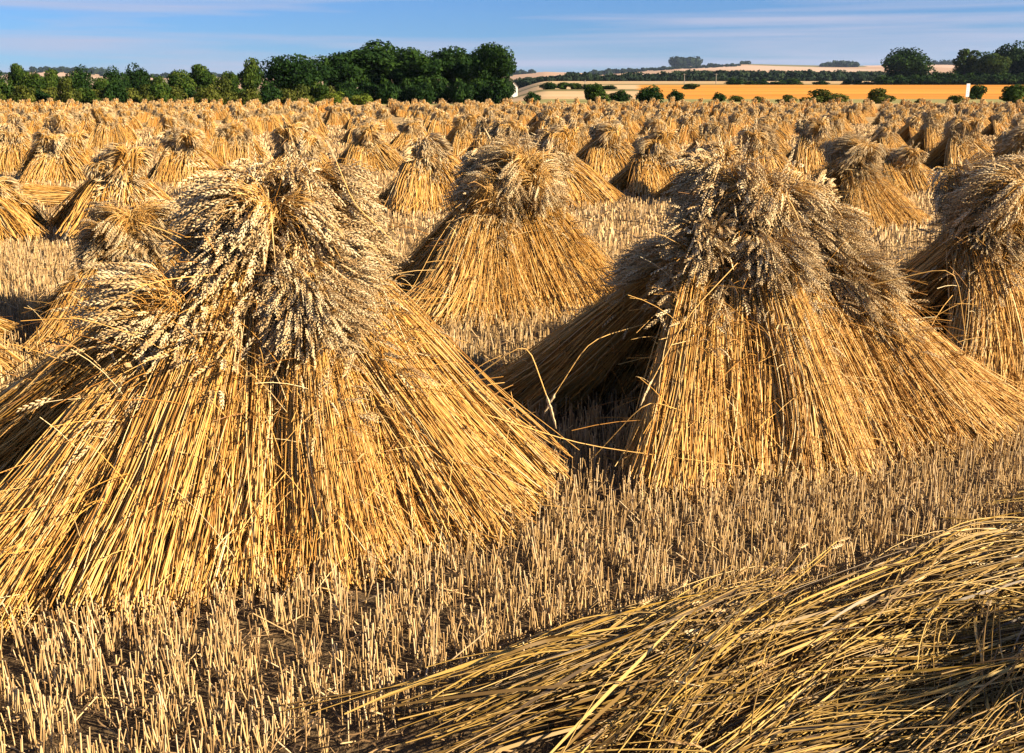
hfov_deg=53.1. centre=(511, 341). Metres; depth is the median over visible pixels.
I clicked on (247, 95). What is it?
bush
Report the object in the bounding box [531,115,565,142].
straw stook
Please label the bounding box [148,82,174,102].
bush
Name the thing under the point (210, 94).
bush
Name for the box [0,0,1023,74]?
sky
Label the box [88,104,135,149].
straw stook
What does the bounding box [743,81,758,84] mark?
bush
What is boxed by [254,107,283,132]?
straw stook
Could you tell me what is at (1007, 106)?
straw stook
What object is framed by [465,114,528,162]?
straw stook
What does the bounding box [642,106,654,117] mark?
straw stook
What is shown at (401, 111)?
straw stook
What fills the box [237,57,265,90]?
broadleaf tree
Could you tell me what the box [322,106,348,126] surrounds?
straw stook
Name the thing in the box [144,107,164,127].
straw stook
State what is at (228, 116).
straw stook
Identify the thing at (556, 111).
straw stook
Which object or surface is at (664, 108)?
straw stook
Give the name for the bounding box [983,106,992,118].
straw stook
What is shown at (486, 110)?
straw stook
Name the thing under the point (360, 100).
bush
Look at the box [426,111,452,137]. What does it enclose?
straw stook
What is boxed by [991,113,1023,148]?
straw stook
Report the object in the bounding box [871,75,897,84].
bush
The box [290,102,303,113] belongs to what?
straw stook
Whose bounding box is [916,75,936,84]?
bush
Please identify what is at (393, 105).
distant stooks
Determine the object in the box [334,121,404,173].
straw stook
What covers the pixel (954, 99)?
bush
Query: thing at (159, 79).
broadleaf tree
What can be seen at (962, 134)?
straw stook
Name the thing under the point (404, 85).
bush
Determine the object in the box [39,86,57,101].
bush
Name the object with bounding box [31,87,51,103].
bush
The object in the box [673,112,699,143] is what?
straw stook
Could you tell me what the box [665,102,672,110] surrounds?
straw stook
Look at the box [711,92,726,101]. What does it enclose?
bush
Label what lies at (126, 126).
straw stook
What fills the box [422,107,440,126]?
straw stook
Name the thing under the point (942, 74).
broadleaf tree
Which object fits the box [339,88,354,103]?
bush
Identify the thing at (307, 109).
straw stook
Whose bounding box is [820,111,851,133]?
straw stook
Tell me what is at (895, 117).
straw stook
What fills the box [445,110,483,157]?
straw stook
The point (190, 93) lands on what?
bush
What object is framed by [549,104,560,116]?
straw stook
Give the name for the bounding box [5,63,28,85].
broadleaf tree
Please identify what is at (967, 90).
field board
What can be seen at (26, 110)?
straw stook
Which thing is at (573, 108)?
straw stook
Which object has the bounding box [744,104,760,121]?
straw stook
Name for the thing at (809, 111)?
straw stook
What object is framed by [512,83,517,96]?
cottage
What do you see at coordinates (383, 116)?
straw stook
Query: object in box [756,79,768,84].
bush
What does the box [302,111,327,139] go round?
straw stook
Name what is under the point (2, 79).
broadleaf tree
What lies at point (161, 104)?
straw stook
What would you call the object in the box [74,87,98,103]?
bush
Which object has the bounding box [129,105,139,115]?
straw stook
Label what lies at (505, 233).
straw stook
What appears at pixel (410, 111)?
straw stook
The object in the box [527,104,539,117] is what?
straw stook
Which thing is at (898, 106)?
straw stook
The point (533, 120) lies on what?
straw stook
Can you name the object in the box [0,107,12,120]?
straw stook
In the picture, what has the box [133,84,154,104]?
bush
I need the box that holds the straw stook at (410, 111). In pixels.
[404,104,416,118]
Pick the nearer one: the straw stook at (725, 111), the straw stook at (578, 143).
the straw stook at (578, 143)
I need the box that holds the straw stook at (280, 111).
[275,105,288,123]
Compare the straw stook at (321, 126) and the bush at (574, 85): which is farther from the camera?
the bush at (574, 85)
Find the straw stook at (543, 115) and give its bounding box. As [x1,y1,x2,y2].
[528,106,555,137]
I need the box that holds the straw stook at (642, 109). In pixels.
[641,103,650,113]
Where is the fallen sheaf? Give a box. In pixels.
[21,181,77,207]
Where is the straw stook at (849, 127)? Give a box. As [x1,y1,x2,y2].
[831,110,854,133]
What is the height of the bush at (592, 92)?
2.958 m
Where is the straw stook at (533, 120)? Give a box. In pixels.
[526,108,542,126]
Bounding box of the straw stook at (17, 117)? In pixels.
[6,111,32,138]
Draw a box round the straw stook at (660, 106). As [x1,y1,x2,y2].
[655,103,665,108]
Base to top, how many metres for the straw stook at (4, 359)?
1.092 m
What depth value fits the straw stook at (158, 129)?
41.05 m
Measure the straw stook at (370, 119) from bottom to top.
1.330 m
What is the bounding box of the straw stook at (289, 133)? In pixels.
[267,114,337,173]
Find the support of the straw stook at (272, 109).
on the ground
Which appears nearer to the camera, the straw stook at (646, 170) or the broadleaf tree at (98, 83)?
the straw stook at (646, 170)
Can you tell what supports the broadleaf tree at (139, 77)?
on the ground
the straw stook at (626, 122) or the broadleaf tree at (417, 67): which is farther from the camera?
the broadleaf tree at (417, 67)
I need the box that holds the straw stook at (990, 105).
[982,104,993,113]
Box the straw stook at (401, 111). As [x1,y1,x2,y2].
[393,104,406,116]
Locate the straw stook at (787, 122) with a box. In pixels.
[779,112,796,136]
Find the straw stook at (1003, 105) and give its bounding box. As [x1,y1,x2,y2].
[1000,101,1011,107]
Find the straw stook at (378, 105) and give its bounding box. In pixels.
[372,103,391,117]
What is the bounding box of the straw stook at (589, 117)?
[583,111,603,134]
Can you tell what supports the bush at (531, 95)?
on the ground
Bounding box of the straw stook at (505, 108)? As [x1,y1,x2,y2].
[501,105,512,112]
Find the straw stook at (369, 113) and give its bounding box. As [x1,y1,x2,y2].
[345,108,383,136]
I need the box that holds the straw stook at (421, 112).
[413,104,431,119]
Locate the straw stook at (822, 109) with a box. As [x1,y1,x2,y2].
[818,104,825,115]
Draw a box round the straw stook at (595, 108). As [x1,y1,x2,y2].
[590,103,600,112]
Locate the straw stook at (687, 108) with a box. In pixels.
[683,104,691,113]
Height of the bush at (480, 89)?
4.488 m
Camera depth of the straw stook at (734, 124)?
41.40 m
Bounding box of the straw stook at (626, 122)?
[616,111,636,143]
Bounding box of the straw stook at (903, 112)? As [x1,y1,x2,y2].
[893,108,909,124]
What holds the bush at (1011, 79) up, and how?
on the ground
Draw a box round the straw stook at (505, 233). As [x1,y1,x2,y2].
[385,127,628,329]
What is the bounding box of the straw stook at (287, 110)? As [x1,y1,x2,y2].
[280,105,292,122]
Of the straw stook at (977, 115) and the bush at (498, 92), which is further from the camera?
the bush at (498, 92)
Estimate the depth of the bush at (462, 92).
160.35 m
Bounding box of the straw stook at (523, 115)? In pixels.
[516,108,531,124]
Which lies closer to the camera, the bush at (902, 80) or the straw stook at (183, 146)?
the straw stook at (183, 146)
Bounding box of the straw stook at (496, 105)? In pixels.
[491,104,500,109]
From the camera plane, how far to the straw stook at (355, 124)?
35.29 m
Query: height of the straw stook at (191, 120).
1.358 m
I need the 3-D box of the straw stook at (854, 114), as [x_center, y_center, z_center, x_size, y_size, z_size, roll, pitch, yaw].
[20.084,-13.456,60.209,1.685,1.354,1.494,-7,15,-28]
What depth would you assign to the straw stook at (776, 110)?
58.12 m
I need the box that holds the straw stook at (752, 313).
[464,135,1023,508]
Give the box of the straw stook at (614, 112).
[604,108,619,117]
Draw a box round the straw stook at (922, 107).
[917,104,929,112]
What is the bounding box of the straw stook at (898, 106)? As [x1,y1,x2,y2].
[892,104,904,109]
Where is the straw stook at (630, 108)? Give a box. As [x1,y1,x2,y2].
[626,104,635,111]
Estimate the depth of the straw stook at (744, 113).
46.84 m
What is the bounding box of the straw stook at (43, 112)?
[38,105,48,122]
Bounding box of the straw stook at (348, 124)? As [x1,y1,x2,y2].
[341,109,361,130]
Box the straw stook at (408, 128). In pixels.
[389,117,429,150]
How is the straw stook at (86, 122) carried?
on the ground
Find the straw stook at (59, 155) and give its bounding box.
[14,128,91,184]
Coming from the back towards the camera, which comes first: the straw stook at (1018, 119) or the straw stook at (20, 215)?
the straw stook at (1018, 119)
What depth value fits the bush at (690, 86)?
319.62 m
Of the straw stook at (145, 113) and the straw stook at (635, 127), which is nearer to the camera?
the straw stook at (635, 127)
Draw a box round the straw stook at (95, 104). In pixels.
[91,103,100,108]
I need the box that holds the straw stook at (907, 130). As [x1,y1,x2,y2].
[896,113,922,142]
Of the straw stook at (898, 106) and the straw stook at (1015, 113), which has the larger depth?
the straw stook at (898, 106)
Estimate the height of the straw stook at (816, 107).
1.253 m
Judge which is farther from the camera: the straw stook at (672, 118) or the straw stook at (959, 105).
the straw stook at (959, 105)
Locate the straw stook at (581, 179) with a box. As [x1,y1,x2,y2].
[532,117,624,208]
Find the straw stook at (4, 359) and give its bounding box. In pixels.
[0,279,36,376]
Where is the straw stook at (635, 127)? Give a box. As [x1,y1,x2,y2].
[620,109,641,133]
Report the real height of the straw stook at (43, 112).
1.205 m
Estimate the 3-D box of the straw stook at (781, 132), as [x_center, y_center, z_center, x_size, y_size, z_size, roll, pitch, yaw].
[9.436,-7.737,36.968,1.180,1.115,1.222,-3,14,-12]
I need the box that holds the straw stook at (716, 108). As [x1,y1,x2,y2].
[708,101,725,117]
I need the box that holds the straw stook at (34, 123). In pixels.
[25,109,42,133]
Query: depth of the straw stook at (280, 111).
60.14 m
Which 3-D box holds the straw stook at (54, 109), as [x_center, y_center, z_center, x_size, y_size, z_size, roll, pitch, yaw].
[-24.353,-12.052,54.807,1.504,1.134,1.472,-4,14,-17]
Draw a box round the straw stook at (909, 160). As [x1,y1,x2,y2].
[879,142,946,195]
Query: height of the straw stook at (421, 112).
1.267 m
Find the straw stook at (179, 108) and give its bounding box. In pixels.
[174,104,182,114]
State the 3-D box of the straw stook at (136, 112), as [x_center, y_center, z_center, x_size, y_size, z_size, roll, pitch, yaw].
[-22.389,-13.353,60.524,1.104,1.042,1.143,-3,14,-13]
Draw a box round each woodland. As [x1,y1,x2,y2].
[2,56,953,77]
[513,69,931,88]
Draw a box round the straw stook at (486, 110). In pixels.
[481,107,498,117]
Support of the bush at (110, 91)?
on the ground
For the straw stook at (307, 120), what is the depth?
30.23 m
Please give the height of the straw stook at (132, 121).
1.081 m
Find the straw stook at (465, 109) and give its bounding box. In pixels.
[452,105,471,122]
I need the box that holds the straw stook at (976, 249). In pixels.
[883,147,1023,423]
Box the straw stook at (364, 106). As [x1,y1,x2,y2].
[361,104,372,108]
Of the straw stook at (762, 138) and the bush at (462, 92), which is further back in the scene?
the bush at (462, 92)
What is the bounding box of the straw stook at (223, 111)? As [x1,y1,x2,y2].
[220,105,227,118]
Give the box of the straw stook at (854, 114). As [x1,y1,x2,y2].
[845,101,868,123]
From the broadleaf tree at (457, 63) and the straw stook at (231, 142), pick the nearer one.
the straw stook at (231, 142)
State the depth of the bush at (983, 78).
464.30 m
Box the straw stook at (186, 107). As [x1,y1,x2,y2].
[183,104,191,109]
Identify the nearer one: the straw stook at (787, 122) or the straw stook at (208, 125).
the straw stook at (208, 125)
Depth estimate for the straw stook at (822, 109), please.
70.32 m
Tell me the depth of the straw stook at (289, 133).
15.61 m
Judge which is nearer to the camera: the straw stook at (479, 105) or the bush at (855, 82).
the straw stook at (479, 105)
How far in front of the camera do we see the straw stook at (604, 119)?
24.39 m
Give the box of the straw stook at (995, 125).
[980,110,1008,136]
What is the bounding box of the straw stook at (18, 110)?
[14,106,26,113]
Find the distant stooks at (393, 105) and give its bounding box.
[0,96,1023,115]
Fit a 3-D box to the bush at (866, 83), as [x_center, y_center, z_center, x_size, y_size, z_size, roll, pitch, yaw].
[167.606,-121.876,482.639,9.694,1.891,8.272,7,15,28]
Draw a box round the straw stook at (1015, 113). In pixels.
[994,111,1023,140]
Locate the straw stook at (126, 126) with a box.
[114,114,141,141]
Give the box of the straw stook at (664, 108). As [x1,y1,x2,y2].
[654,106,670,118]
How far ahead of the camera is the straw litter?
3.21 m
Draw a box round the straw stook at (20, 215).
[0,173,49,244]
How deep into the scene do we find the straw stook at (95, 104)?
79.33 m
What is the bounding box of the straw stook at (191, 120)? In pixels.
[180,111,211,146]
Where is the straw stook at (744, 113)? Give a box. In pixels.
[733,108,753,127]
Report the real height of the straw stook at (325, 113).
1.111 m
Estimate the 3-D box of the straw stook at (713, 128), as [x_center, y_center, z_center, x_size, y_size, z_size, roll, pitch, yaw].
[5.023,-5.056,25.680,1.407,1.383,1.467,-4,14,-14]
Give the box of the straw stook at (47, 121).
[39,113,54,133]
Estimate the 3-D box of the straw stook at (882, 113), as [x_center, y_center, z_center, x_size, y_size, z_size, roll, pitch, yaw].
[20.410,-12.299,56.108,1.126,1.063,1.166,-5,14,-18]
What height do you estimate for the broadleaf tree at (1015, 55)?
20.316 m
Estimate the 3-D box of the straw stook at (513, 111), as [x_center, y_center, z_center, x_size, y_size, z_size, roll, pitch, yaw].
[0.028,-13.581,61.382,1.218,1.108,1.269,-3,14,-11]
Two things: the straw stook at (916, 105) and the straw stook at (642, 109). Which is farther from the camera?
the straw stook at (916, 105)
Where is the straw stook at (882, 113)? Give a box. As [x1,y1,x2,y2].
[871,109,892,125]
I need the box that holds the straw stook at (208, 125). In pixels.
[194,109,216,140]
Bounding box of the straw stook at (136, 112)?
[130,107,142,123]
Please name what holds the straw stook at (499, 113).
on the ground
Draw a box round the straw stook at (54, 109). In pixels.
[43,106,64,123]
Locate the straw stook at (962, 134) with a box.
[922,110,992,171]
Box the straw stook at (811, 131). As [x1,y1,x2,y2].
[784,114,836,177]
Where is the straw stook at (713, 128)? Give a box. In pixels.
[680,113,731,159]
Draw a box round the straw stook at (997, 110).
[988,107,1004,122]
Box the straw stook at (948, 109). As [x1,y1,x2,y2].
[935,103,954,117]
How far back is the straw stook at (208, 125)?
37.68 m
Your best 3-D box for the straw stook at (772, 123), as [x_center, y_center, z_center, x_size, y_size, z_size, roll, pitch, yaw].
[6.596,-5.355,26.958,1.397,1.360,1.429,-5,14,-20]
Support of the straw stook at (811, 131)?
on the ground
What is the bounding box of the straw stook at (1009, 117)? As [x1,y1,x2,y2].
[1000,107,1015,125]
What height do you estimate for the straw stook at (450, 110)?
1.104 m
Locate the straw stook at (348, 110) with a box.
[344,105,356,118]
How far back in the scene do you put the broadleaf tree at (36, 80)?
170.32 m
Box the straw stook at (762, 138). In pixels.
[733,119,802,178]
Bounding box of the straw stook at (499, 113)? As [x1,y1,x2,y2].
[488,107,508,120]
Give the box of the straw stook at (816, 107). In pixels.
[809,104,819,117]
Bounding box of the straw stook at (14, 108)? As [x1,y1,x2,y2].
[11,105,18,112]
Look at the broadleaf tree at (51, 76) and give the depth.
177.08 m
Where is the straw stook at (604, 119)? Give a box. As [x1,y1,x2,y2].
[576,113,617,155]
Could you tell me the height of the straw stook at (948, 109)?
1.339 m
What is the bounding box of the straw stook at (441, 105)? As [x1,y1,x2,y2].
[437,102,446,110]
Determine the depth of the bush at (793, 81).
480.02 m
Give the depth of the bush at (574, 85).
318.90 m
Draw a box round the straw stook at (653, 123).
[631,112,681,153]
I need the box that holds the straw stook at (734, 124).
[726,111,743,136]
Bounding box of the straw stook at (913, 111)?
[908,106,918,116]
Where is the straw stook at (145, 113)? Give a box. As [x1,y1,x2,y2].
[138,102,153,122]
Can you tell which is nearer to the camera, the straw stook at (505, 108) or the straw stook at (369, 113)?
the straw stook at (369, 113)
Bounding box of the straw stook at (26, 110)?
[19,106,32,124]
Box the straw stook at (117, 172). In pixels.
[38,136,180,237]
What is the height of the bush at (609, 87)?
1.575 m
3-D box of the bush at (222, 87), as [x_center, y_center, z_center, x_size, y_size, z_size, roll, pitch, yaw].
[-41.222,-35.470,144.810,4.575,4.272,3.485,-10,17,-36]
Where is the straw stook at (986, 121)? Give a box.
[972,107,990,124]
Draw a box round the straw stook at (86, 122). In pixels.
[77,106,95,135]
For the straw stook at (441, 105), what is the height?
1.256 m
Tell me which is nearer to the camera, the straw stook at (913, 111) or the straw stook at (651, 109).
the straw stook at (651, 109)
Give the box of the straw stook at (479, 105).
[473,102,484,114]
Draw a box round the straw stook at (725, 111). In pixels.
[716,106,733,120]
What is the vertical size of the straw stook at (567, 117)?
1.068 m
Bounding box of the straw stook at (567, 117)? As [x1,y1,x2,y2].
[562,111,577,125]
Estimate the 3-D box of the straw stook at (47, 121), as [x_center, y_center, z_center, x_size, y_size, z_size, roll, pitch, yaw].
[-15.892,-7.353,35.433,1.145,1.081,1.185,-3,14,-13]
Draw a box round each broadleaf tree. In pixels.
[0,70,5,86]
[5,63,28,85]
[15,71,46,89]
[44,68,62,90]
[65,64,93,89]
[91,77,107,90]
[103,65,131,88]
[124,62,154,90]
[148,75,167,95]
[166,69,196,92]
[185,64,218,91]
[217,71,239,90]
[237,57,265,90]
[258,53,332,92]
[310,51,368,91]
[343,39,396,89]
[378,45,426,87]
[389,47,445,87]
[423,45,476,103]
[466,44,493,85]
[470,41,516,88]
[503,76,515,93]
[880,47,937,76]
[931,71,960,77]
[952,48,979,75]
[952,64,975,83]
[971,51,1011,76]
[993,40,1023,74]
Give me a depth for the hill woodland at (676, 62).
3586.48 m
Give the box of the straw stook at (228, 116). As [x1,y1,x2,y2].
[222,105,241,123]
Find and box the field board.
[965,84,969,98]
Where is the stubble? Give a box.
[0,123,1023,752]
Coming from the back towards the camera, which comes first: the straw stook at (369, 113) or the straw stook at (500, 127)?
the straw stook at (369, 113)
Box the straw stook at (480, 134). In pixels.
[461,108,504,161]
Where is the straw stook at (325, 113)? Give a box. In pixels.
[321,104,329,118]
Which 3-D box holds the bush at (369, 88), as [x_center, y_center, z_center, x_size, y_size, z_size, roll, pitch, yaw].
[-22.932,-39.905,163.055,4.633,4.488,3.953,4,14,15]
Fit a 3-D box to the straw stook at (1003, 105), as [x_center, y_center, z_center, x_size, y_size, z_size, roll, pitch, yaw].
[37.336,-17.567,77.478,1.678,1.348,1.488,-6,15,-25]
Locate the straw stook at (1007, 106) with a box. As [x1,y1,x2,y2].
[1004,104,1017,114]
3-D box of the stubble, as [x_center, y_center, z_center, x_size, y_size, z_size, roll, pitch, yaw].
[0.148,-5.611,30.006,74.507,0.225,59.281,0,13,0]
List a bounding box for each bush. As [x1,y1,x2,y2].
[0,82,14,101]
[9,84,35,103]
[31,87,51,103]
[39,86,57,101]
[55,76,82,103]
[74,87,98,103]
[91,88,102,101]
[99,80,128,102]
[123,87,142,102]
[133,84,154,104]
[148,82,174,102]
[170,85,188,102]
[182,88,200,101]
[192,85,220,102]
[206,76,238,104]
[232,87,245,103]
[238,88,262,104]
[258,79,282,104]
[278,87,290,103]
[283,84,314,103]
[308,81,328,104]
[323,91,344,104]
[328,85,335,93]
[336,77,359,94]
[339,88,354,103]
[350,93,372,104]
[357,78,378,100]
[375,77,402,103]
[397,77,413,103]
[410,77,436,103]
[431,77,452,103]
[447,77,475,103]
[473,77,489,103]
[485,78,512,103]
[523,91,541,102]
[539,82,557,89]
[557,82,568,88]
[566,83,582,88]
[583,82,610,101]
[603,85,617,88]
[609,89,632,100]
[635,84,663,102]
[666,89,684,101]
[682,83,699,88]
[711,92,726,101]
[724,78,744,84]
[727,95,743,101]
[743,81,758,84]
[751,96,763,101]
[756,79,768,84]
[767,81,785,84]
[775,94,797,102]
[779,80,790,84]
[786,78,803,84]
[799,89,849,103]
[812,81,830,84]
[840,79,850,84]
[849,80,862,84]
[860,81,874,84]
[863,88,896,103]
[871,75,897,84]
[891,75,910,84]
[904,75,922,84]
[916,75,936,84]
[931,75,953,84]
[945,95,963,103]
[946,72,966,84]
[959,72,980,84]
[968,84,987,99]
[972,72,991,84]
[986,73,1008,84]
[999,83,1023,103]
[1002,72,1023,84]
[1013,72,1023,83]
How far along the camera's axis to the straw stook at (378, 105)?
71.27 m
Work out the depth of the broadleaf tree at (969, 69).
481.80 m
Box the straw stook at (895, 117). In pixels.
[868,112,903,138]
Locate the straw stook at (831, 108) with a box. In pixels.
[827,105,850,125]
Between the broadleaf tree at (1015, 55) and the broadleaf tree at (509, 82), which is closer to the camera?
the broadleaf tree at (509, 82)
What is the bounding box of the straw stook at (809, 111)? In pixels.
[801,107,818,119]
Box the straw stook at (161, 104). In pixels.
[155,102,165,112]
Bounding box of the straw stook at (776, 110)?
[766,105,781,115]
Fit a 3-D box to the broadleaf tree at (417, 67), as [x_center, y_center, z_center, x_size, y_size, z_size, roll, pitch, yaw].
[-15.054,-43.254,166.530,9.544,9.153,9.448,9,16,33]
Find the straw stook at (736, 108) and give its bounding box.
[733,105,743,110]
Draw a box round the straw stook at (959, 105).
[953,103,964,113]
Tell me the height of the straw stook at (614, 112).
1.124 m
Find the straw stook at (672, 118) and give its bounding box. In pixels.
[665,108,683,130]
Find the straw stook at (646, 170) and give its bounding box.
[607,125,684,197]
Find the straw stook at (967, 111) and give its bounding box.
[958,106,973,117]
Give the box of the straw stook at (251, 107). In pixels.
[243,103,255,110]
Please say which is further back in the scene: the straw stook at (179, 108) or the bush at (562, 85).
the bush at (562, 85)
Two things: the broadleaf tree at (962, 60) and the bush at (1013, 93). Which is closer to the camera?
the bush at (1013, 93)
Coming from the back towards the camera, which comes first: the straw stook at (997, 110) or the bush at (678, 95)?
the bush at (678, 95)
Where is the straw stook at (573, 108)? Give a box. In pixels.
[561,104,578,116]
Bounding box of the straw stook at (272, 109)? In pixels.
[266,104,282,123]
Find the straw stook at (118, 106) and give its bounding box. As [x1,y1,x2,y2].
[115,103,125,111]
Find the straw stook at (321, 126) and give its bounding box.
[310,111,328,134]
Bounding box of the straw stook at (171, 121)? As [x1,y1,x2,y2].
[155,112,185,152]
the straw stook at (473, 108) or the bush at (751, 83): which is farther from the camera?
the bush at (751, 83)
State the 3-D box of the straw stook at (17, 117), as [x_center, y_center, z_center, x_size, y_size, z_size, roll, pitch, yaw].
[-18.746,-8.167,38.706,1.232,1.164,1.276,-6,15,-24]
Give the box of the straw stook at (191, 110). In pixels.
[183,106,196,114]
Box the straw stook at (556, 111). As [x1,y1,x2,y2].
[548,106,560,117]
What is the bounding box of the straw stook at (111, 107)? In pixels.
[103,104,115,112]
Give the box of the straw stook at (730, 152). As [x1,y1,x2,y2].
[647,139,745,200]
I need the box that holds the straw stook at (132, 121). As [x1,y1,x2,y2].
[117,108,143,129]
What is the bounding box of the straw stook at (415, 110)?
[410,104,422,116]
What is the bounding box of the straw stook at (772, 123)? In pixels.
[753,112,790,154]
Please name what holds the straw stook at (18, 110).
on the ground
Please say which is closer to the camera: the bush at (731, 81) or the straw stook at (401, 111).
the straw stook at (401, 111)
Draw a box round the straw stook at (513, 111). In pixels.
[507,107,518,120]
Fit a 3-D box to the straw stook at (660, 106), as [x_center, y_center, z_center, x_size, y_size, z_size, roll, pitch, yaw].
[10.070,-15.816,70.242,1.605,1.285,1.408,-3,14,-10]
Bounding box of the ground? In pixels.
[0,64,1023,752]
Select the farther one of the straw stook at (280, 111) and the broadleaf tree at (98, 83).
the broadleaf tree at (98, 83)
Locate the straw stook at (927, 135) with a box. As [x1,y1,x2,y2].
[905,107,946,152]
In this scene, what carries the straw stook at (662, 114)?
on the ground
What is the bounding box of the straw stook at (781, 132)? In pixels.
[762,113,791,141]
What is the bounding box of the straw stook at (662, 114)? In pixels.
[637,109,671,136]
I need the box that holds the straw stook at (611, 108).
[607,106,616,111]
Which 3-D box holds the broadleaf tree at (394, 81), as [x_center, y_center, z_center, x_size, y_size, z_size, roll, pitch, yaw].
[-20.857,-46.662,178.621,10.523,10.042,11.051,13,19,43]
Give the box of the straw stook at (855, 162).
[806,125,931,230]
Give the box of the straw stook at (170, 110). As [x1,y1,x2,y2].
[164,108,179,116]
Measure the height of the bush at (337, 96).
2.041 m
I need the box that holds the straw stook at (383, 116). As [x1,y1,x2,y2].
[375,108,397,133]
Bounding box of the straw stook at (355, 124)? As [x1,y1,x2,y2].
[340,115,382,142]
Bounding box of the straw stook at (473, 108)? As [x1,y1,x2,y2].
[468,105,479,114]
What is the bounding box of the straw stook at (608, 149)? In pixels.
[576,117,635,178]
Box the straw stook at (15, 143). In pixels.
[0,119,32,174]
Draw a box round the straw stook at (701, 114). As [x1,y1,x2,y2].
[693,106,709,127]
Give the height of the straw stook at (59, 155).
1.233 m
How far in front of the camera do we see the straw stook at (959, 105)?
82.35 m
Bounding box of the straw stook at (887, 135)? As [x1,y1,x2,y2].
[869,119,906,149]
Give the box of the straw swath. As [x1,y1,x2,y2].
[281,480,1023,752]
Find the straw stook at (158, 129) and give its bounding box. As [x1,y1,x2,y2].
[150,111,176,136]
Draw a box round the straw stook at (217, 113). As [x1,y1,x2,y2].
[210,103,224,119]
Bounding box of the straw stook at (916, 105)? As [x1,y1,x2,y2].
[913,103,922,108]
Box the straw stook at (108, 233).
[6,192,188,355]
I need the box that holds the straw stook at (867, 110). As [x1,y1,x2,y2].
[861,105,875,116]
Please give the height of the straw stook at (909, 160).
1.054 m
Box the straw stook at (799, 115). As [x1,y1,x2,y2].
[797,111,803,118]
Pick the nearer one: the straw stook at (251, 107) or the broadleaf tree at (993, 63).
the straw stook at (251, 107)
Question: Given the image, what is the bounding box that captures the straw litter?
[0,161,1023,752]
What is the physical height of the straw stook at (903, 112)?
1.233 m
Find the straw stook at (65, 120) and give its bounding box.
[47,106,95,155]
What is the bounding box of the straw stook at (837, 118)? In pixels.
[827,111,850,136]
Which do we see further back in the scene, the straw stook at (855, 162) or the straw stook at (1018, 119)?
the straw stook at (1018, 119)
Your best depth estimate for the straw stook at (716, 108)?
66.60 m
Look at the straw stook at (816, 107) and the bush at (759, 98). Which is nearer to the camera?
the straw stook at (816, 107)
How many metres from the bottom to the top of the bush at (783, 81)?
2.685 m
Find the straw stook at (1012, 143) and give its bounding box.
[987,123,1023,159]
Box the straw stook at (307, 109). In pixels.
[298,106,313,113]
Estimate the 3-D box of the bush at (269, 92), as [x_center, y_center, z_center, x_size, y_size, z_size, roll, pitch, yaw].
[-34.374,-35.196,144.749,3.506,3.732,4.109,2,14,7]
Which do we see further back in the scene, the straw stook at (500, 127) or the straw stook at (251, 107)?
the straw stook at (251, 107)
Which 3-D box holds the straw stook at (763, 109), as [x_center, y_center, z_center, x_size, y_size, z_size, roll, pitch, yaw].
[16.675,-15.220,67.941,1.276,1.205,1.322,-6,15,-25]
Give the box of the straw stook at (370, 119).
[344,114,398,152]
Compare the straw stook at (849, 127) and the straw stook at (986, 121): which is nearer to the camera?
the straw stook at (849, 127)
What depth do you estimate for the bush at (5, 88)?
146.73 m
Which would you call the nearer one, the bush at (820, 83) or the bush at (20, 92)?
the bush at (20, 92)
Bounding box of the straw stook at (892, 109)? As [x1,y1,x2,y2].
[885,106,895,111]
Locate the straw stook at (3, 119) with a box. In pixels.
[0,113,5,122]
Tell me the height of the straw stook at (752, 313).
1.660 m
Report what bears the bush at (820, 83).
on the ground
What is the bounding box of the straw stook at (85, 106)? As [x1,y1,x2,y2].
[82,103,91,108]
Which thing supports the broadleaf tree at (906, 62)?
on the ground
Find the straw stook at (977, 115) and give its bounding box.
[969,110,986,129]
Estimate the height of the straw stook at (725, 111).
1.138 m
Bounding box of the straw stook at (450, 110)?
[443,104,457,119]
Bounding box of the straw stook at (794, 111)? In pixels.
[784,105,800,121]
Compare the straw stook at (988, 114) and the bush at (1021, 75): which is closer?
the straw stook at (988, 114)
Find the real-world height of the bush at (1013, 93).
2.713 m
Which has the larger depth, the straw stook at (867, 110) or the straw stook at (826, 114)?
the straw stook at (867, 110)
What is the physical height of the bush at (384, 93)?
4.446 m
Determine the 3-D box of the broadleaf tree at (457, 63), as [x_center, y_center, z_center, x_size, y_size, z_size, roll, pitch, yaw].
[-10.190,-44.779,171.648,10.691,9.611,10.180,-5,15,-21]
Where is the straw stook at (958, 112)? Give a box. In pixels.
[956,107,963,116]
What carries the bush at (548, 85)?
on the ground
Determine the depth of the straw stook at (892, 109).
61.55 m
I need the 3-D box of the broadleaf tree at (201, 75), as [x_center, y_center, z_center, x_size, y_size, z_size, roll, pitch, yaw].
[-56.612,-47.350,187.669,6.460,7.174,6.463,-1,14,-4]
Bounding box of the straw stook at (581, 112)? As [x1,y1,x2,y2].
[577,108,587,118]
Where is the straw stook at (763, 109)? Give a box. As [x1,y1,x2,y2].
[758,105,767,116]
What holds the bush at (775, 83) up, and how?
on the ground
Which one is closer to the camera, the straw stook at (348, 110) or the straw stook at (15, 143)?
the straw stook at (15, 143)
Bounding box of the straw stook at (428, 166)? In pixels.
[374,127,464,215]
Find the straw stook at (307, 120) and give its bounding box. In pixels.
[291,110,328,149]
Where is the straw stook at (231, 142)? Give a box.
[209,119,272,165]
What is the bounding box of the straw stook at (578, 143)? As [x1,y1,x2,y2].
[566,115,590,154]
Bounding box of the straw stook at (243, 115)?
[227,107,261,136]
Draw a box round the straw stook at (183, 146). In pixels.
[145,124,227,186]
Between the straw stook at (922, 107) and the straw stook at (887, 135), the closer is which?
the straw stook at (887, 135)
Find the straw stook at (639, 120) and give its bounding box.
[634,109,644,126]

